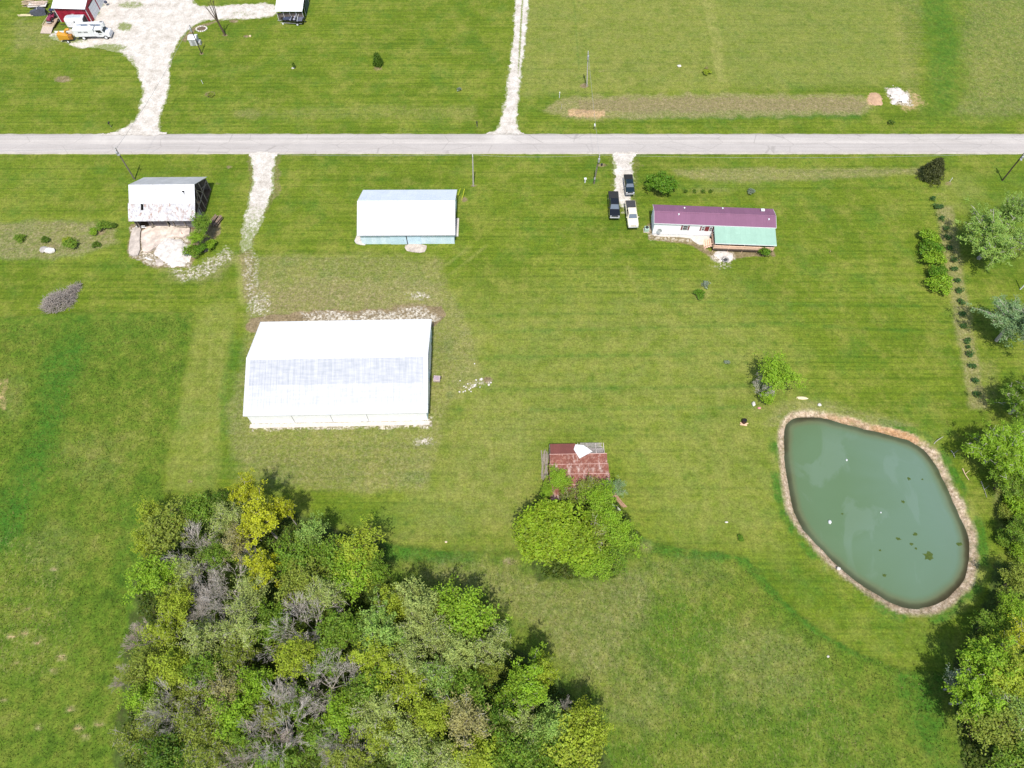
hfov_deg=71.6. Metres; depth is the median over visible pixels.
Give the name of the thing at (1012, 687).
tree
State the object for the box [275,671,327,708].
leafless tree
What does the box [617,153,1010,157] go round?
overhead wire
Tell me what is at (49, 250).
rock
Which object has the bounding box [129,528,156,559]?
tree
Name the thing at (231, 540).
tree
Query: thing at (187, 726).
tree
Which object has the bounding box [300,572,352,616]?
tree
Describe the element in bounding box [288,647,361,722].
leafless tree
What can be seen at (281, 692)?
leafless tree
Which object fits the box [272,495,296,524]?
tree
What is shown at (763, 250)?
shrub
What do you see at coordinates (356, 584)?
tree
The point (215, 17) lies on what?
leafless tree
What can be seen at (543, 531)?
tree
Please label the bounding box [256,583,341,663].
leafless tree
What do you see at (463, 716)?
tree
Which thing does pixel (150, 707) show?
tree
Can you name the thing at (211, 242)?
shrub
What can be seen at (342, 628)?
tree
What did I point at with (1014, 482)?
tree
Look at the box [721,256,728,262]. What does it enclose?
fire pit
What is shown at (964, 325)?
row plant
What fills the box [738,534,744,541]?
shrub
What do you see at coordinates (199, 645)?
tree
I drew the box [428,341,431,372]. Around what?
sliding door
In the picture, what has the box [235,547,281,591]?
tree
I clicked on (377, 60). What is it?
evergreen tree
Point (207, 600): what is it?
leafless tree
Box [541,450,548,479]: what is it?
fallen boards
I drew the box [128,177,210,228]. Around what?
old barn
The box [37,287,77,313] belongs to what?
brush pile
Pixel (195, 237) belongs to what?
tree
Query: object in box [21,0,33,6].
lumber pile
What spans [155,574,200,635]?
tree
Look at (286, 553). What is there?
tree
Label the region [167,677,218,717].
tree
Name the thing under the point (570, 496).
tree
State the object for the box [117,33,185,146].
overhead wire
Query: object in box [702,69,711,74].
shrub
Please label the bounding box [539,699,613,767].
tree
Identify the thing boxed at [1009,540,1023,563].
shrub
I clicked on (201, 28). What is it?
stone ring
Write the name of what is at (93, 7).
garage door
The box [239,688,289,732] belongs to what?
tree
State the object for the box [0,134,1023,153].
road
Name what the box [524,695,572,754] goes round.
tree
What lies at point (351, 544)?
tree
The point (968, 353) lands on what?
row plant
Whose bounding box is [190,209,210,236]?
tree
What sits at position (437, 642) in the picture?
tree
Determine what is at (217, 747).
tree
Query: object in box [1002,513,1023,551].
tree
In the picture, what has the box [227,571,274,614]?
tree
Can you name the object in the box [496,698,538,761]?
tree
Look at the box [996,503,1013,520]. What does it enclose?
shrub
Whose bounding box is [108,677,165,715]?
tree
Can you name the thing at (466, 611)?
tree
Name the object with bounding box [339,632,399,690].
tree
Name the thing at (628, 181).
pickup truck
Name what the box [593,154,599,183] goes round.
utility pole
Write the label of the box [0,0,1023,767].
ground
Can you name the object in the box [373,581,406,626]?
tree
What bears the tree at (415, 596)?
on the ground at (550, 298)
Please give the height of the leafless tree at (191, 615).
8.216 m
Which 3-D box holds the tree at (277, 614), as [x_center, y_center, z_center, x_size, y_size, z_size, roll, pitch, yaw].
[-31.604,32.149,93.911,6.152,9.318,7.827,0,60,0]
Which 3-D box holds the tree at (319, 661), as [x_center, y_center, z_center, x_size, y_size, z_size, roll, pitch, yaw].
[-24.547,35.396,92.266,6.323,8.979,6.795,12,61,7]
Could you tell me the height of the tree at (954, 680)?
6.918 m
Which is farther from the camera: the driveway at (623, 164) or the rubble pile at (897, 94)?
the rubble pile at (897, 94)
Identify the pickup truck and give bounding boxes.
[608,191,620,217]
[623,174,634,194]
[625,200,638,227]
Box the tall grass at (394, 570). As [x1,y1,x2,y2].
[0,316,954,767]
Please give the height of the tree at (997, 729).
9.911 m
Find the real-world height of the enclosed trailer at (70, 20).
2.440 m
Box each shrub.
[13,234,25,242]
[40,236,50,242]
[61,237,77,247]
[90,227,96,235]
[91,241,100,247]
[94,219,111,231]
[182,245,198,257]
[193,243,207,254]
[205,238,216,251]
[693,288,704,299]
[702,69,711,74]
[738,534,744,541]
[747,188,754,194]
[757,246,770,255]
[758,384,776,404]
[917,238,945,254]
[918,248,947,264]
[919,227,941,242]
[923,273,954,295]
[928,264,949,276]
[995,528,1010,547]
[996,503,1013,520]
[1002,493,1023,518]
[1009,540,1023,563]
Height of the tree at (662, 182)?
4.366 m
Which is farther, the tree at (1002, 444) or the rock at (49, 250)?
the rock at (49, 250)
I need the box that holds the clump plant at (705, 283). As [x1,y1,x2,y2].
[701,280,710,287]
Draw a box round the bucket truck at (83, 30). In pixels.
[72,21,112,39]
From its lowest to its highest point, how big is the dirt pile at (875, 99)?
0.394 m
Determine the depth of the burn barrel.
113.33 m
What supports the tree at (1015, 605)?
on the ground at (550, 298)
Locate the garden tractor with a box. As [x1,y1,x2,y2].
[46,8,57,22]
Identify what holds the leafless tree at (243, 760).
on the ground at (550, 298)
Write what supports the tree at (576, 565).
on the ground at (550, 298)
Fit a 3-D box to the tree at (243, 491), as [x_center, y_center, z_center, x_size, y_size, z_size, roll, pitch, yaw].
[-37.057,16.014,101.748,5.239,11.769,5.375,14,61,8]
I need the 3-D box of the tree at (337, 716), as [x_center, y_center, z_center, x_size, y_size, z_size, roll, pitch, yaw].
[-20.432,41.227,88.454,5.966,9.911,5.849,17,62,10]
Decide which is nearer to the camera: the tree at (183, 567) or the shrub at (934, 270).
the tree at (183, 567)
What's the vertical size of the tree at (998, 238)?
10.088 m
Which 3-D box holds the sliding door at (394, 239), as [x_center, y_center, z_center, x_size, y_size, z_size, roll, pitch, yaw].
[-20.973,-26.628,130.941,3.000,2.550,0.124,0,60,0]
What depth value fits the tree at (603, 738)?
84.32 m
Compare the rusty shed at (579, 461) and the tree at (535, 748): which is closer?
the tree at (535, 748)
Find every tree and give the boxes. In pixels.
[107,663,151,693]
[107,710,158,763]
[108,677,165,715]
[114,635,165,691]
[117,618,163,656]
[120,547,187,604]
[127,729,193,767]
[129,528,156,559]
[132,494,167,525]
[133,496,193,557]
[133,687,178,738]
[134,606,197,656]
[135,674,206,737]
[146,643,198,691]
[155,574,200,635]
[161,521,228,591]
[166,552,204,592]
[166,618,233,668]
[166,698,218,767]
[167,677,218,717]
[168,491,217,535]
[175,645,230,693]
[184,229,209,246]
[184,567,226,628]
[185,717,239,767]
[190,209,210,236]
[193,564,254,624]
[195,538,243,571]
[198,661,249,720]
[199,495,249,541]
[201,686,255,747]
[203,489,234,519]
[206,0,225,35]
[210,631,261,677]
[214,596,266,648]
[219,720,293,767]
[221,522,253,565]
[224,720,265,756]
[225,468,258,510]
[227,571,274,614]
[234,664,275,714]
[234,675,311,767]
[235,479,279,550]
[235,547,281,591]
[238,541,255,564]
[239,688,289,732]
[249,594,295,654]
[252,734,309,767]
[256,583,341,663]
[264,675,320,729]
[265,524,327,579]
[270,628,320,688]
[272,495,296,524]
[274,555,332,609]
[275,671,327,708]
[286,715,339,757]
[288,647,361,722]
[289,511,330,552]
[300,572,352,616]
[302,533,346,578]
[303,634,346,681]
[309,604,372,664]
[312,721,372,761]
[315,729,375,767]
[316,686,363,741]
[319,542,384,609]
[321,735,363,767]
[328,514,385,592]
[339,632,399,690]
[339,663,394,712]
[341,685,401,741]
[354,715,407,761]
[356,548,394,588]
[356,586,410,666]
[372,52,383,67]
[372,704,430,767]
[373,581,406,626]
[379,655,438,712]
[384,732,434,767]
[385,630,441,678]
[389,573,441,631]
[390,601,448,650]
[394,692,461,743]
[412,650,459,708]
[414,614,462,656]
[417,733,470,767]
[430,572,513,655]
[430,627,494,674]
[431,589,446,622]
[434,664,496,715]
[437,684,499,761]
[446,727,505,767]
[468,657,508,691]
[474,619,514,665]
[481,683,517,745]
[481,713,535,767]
[495,641,548,717]
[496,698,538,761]
[507,722,554,766]
[510,496,601,568]
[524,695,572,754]
[528,650,561,687]
[533,732,587,767]
[538,480,554,498]
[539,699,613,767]
[544,463,577,493]
[552,697,572,713]
[559,485,579,504]
[563,694,605,729]
[566,557,595,579]
[569,473,598,500]
[574,546,622,583]
[576,478,616,513]
[577,511,611,557]
[578,718,615,754]
[581,502,628,539]
[601,476,628,497]
[601,508,646,558]
[602,542,632,577]
[621,525,641,554]
[643,170,678,194]
[752,347,809,395]
[753,373,774,395]
[915,156,945,186]
[941,651,1010,728]
[942,664,977,704]
[953,195,1023,270]
[955,631,1017,687]
[956,688,1023,755]
[961,418,1023,487]
[965,292,1023,349]
[967,607,1010,641]
[972,629,1023,708]
[982,458,1023,500]
[985,729,1023,767]
[986,189,1023,233]
[986,375,1023,423]
[988,679,1023,742]
[992,656,1023,698]
[993,587,1023,631]
[995,555,1023,597]
[998,613,1023,648]
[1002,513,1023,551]
[1003,450,1023,500]
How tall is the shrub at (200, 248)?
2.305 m
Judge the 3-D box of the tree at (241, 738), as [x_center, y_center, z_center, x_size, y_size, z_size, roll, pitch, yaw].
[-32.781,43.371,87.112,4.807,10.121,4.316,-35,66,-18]
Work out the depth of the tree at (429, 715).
84.12 m
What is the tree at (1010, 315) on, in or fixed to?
on the ground at (550, 298)
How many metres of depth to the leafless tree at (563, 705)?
86.68 m
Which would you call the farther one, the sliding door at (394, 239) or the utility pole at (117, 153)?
the utility pole at (117, 153)
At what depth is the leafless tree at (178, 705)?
86.75 m
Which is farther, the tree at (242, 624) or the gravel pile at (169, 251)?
the gravel pile at (169, 251)
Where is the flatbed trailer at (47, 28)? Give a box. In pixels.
[40,11,59,33]
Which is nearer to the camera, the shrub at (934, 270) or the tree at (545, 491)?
the tree at (545, 491)
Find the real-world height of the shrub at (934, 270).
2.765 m
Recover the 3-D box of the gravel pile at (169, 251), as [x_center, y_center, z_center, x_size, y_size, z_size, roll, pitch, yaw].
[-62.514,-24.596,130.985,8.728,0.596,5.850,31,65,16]
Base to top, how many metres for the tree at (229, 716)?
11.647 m
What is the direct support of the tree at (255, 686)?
on the ground at (550, 298)
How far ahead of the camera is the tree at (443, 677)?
86.46 m
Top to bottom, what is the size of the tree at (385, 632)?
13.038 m
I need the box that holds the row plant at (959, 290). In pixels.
[956,287,964,293]
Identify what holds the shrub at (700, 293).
on the ground at (550, 298)
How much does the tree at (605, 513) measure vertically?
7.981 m
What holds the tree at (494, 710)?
on the ground at (550, 298)
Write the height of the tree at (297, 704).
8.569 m
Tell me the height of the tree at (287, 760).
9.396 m
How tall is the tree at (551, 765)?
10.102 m
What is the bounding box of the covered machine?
[27,6,47,15]
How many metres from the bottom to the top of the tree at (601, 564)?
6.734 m
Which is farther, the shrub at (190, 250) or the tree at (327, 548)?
the shrub at (190, 250)
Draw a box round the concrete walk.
[653,234,709,244]
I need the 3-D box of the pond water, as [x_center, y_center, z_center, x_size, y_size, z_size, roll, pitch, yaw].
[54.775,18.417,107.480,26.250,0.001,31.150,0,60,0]
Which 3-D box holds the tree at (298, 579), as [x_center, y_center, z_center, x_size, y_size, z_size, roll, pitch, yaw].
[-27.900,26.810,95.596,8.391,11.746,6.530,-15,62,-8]
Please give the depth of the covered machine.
165.78 m
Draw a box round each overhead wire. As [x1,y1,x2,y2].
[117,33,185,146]
[126,148,433,155]
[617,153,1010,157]
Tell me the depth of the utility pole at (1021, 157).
136.59 m
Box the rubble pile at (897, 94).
[887,87,908,104]
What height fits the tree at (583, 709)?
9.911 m
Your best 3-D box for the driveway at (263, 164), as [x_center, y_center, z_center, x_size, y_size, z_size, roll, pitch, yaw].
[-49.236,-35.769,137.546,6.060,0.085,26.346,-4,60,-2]
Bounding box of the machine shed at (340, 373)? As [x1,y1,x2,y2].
[243,319,431,427]
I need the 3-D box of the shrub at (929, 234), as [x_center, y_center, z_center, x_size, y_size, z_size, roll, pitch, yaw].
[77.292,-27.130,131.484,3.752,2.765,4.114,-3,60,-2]
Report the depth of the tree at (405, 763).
83.14 m
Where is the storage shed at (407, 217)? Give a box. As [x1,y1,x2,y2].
[357,190,458,244]
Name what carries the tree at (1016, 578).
on the ground at (550, 298)
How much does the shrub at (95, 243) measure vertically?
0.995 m
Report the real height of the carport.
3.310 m
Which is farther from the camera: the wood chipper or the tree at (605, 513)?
the wood chipper
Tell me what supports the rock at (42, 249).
on the ground at (550, 298)
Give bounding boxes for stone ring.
[195,26,207,31]
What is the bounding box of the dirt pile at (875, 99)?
[868,93,882,105]
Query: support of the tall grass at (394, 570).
on the ground at (550, 298)
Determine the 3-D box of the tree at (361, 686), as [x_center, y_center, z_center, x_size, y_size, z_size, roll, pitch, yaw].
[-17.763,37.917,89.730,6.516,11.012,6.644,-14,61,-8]
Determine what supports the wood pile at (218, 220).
on the ground at (550, 298)
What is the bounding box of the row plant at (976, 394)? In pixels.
[973,391,982,398]
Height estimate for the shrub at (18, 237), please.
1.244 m
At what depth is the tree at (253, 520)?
95.51 m
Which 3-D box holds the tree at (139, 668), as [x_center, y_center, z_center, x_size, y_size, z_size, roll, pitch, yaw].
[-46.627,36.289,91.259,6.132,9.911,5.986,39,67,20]
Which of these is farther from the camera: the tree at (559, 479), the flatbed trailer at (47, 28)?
the flatbed trailer at (47, 28)
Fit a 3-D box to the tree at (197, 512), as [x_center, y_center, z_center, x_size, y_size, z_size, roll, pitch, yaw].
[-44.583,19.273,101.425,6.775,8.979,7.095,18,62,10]
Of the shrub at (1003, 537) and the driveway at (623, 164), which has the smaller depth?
the shrub at (1003, 537)
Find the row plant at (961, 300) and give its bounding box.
[957,298,965,303]
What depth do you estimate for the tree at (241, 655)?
88.88 m
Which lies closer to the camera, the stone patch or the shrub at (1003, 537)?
the shrub at (1003, 537)
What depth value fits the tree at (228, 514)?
97.63 m
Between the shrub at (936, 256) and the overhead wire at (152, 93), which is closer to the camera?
the shrub at (936, 256)
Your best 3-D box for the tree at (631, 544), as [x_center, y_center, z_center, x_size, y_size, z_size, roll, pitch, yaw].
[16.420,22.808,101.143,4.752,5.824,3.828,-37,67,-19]
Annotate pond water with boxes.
[784,417,968,608]
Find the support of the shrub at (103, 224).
on the ground at (550, 298)
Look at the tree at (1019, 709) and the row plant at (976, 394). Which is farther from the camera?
the row plant at (976, 394)
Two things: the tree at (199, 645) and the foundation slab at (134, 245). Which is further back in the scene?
the foundation slab at (134, 245)
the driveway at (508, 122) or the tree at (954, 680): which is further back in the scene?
the driveway at (508, 122)
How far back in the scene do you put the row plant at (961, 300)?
124.91 m
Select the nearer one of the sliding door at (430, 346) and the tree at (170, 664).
the tree at (170, 664)
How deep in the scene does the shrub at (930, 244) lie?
129.42 m
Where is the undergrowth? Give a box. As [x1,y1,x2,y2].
[121,477,1023,767]
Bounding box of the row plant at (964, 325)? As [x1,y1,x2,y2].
[960,323,969,328]
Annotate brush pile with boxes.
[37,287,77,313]
[61,280,83,298]
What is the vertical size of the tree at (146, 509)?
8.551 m
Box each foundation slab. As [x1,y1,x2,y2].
[129,227,141,256]
[141,224,190,252]
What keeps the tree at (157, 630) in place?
on the ground at (550, 298)
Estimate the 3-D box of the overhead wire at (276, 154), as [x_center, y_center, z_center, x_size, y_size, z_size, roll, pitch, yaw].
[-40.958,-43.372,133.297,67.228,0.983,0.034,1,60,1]
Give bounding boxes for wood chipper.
[56,28,79,42]
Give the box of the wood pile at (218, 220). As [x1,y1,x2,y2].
[210,214,222,225]
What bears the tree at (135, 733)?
on the ground at (550, 298)
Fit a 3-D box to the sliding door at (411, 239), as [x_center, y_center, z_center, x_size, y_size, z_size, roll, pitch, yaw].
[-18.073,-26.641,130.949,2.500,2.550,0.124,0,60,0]
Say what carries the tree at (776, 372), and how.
on the ground at (550, 298)
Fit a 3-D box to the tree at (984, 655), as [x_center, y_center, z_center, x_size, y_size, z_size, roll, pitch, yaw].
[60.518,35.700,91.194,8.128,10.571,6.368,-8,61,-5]
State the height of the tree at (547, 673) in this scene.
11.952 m
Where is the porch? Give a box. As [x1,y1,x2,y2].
[703,226,776,253]
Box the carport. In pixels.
[275,0,308,21]
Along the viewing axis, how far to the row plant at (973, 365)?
118.40 m
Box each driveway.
[49,0,277,135]
[239,152,277,252]
[487,0,529,134]
[612,152,636,213]
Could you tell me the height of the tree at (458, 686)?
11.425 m
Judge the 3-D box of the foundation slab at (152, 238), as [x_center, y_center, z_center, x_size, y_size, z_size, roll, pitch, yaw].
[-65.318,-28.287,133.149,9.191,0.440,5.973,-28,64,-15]
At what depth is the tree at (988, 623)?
94.35 m
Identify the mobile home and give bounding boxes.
[651,204,776,236]
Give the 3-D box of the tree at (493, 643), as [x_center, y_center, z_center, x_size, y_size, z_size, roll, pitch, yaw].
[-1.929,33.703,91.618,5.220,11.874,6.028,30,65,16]
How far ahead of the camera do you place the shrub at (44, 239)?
131.79 m
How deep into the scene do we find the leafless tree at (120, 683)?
89.52 m
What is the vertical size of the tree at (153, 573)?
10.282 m
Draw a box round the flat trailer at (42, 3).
[25,0,47,6]
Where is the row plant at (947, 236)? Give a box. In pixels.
[943,234,952,239]
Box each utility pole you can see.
[115,148,134,179]
[189,25,201,53]
[472,154,473,185]
[586,51,588,86]
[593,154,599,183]
[1002,153,1023,180]
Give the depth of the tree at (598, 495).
101.44 m
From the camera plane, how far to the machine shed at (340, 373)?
112.47 m
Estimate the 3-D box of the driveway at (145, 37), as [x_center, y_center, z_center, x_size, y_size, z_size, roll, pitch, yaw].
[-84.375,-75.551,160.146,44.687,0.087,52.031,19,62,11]
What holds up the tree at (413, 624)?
on the ground at (550, 298)
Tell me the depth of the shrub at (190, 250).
129.31 m
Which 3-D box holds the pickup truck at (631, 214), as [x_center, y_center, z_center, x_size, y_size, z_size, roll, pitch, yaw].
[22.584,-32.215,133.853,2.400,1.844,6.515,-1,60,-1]
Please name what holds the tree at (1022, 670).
on the ground at (550, 298)
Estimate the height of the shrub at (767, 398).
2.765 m
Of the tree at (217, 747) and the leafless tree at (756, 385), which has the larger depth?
the leafless tree at (756, 385)
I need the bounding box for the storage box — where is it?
[188,34,201,45]
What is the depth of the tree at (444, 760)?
82.77 m
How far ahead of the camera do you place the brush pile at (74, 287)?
126.38 m
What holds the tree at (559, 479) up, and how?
on the ground at (550, 298)
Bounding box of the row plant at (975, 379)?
[972,376,979,383]
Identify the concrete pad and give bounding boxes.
[354,236,365,244]
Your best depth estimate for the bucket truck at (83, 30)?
160.24 m
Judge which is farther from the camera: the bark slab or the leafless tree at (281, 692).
the bark slab
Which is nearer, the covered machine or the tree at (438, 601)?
the tree at (438, 601)
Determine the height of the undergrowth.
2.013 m
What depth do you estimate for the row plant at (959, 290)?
126.09 m
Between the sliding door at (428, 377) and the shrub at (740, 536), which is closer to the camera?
the shrub at (740, 536)
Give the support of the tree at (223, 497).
on the ground at (550, 298)
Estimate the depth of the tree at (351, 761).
84.23 m
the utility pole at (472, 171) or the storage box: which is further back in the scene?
the storage box
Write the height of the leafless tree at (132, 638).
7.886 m
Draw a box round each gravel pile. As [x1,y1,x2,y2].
[154,238,190,267]
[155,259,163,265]
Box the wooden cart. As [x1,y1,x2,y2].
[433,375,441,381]
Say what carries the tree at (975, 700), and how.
on the ground at (550, 298)
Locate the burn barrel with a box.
[740,418,747,425]
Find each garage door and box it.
[89,0,99,18]
[96,0,104,8]
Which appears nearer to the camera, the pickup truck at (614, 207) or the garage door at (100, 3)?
the pickup truck at (614, 207)
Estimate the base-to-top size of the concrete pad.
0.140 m
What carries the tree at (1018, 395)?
on the ground at (550, 298)
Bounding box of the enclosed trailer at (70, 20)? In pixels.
[60,14,87,26]
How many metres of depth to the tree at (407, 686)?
86.02 m
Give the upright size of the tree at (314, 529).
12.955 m
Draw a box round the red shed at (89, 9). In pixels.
[51,0,104,21]
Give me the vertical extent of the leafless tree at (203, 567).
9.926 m
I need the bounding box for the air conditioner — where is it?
[643,226,648,232]
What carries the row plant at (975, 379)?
on the ground at (550, 298)
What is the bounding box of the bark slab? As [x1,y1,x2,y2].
[613,495,626,507]
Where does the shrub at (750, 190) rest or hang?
on the ground at (550, 298)
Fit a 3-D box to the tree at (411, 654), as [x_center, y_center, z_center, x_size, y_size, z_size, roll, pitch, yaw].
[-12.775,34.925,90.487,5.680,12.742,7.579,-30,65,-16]
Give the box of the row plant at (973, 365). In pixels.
[968,362,976,368]
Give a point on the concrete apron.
(418, 248)
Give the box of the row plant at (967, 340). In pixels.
[964,337,972,343]
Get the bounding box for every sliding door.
[389,236,406,243]
[407,236,421,243]
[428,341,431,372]
[428,377,429,408]
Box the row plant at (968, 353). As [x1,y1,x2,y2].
[966,349,974,356]
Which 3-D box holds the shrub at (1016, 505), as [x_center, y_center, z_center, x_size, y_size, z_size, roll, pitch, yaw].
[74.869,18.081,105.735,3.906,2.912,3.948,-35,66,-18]
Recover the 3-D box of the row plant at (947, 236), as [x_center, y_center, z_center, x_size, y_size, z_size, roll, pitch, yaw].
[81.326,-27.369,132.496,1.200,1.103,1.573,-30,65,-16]
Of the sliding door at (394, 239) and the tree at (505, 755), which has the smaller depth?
the tree at (505, 755)
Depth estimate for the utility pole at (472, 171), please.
136.25 m
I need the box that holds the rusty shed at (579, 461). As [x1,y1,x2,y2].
[548,443,610,500]
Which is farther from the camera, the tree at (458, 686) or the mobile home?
the mobile home
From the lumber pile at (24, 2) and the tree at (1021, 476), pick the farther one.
the lumber pile at (24, 2)
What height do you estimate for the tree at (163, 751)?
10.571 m
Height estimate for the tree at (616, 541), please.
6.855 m
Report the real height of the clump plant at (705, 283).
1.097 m
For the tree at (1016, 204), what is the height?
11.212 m
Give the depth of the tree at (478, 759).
82.62 m
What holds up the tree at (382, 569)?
on the ground at (550, 298)
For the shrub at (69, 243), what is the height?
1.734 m
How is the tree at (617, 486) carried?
on the ground at (550, 298)
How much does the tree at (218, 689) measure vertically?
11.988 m
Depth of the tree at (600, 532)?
98.89 m
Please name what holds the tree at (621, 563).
on the ground at (550, 298)
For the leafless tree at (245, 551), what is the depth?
97.45 m
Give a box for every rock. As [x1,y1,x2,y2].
[39,246,46,252]
[44,247,54,253]
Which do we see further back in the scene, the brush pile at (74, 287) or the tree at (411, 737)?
the brush pile at (74, 287)
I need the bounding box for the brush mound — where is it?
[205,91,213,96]
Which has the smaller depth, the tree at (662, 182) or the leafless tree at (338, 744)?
the leafless tree at (338, 744)
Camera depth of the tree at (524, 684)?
85.95 m
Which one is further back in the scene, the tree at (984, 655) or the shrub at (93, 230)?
the shrub at (93, 230)
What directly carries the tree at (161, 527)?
on the ground at (550, 298)
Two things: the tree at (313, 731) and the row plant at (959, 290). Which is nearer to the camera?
the tree at (313, 731)
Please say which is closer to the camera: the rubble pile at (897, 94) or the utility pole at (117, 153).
the utility pole at (117, 153)
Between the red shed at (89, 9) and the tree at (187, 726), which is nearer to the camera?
the tree at (187, 726)
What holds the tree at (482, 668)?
on the ground at (550, 298)
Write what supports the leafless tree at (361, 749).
on the ground at (550, 298)
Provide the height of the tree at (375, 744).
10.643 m
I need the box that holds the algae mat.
[923,551,933,559]
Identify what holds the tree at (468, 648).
on the ground at (550, 298)
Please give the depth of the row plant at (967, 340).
120.91 m
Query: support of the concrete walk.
on the ground at (550, 298)
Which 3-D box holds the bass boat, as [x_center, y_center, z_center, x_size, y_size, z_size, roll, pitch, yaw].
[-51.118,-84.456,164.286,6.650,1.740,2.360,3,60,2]
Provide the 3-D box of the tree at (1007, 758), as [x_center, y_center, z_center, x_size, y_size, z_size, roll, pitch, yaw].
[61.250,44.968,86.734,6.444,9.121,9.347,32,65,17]
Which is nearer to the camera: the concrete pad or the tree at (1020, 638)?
the tree at (1020, 638)
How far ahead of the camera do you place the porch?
129.43 m
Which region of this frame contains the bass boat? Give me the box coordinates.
[278,14,305,25]
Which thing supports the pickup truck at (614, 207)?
on the ground at (550, 298)
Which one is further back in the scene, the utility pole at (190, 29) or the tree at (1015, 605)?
the utility pole at (190, 29)
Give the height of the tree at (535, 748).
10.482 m
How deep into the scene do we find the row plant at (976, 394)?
115.75 m
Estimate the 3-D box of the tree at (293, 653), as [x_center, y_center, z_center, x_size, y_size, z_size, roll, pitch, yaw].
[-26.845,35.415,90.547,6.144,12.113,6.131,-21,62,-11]
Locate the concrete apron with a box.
[405,244,426,252]
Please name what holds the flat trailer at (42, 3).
on the ground at (550, 298)
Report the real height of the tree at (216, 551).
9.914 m
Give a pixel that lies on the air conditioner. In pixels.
(645, 229)
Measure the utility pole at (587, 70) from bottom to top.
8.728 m
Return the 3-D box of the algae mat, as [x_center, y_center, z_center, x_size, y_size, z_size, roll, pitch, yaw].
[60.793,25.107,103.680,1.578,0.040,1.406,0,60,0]
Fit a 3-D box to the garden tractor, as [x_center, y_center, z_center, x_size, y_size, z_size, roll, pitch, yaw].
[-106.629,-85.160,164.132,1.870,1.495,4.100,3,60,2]
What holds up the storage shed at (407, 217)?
on the ground at (550, 298)
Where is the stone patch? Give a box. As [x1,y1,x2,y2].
[714,251,732,261]
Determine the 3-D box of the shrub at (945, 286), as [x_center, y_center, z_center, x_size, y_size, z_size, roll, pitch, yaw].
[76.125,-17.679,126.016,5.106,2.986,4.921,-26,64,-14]
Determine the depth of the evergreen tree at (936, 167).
138.41 m
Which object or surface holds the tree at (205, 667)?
on the ground at (550, 298)

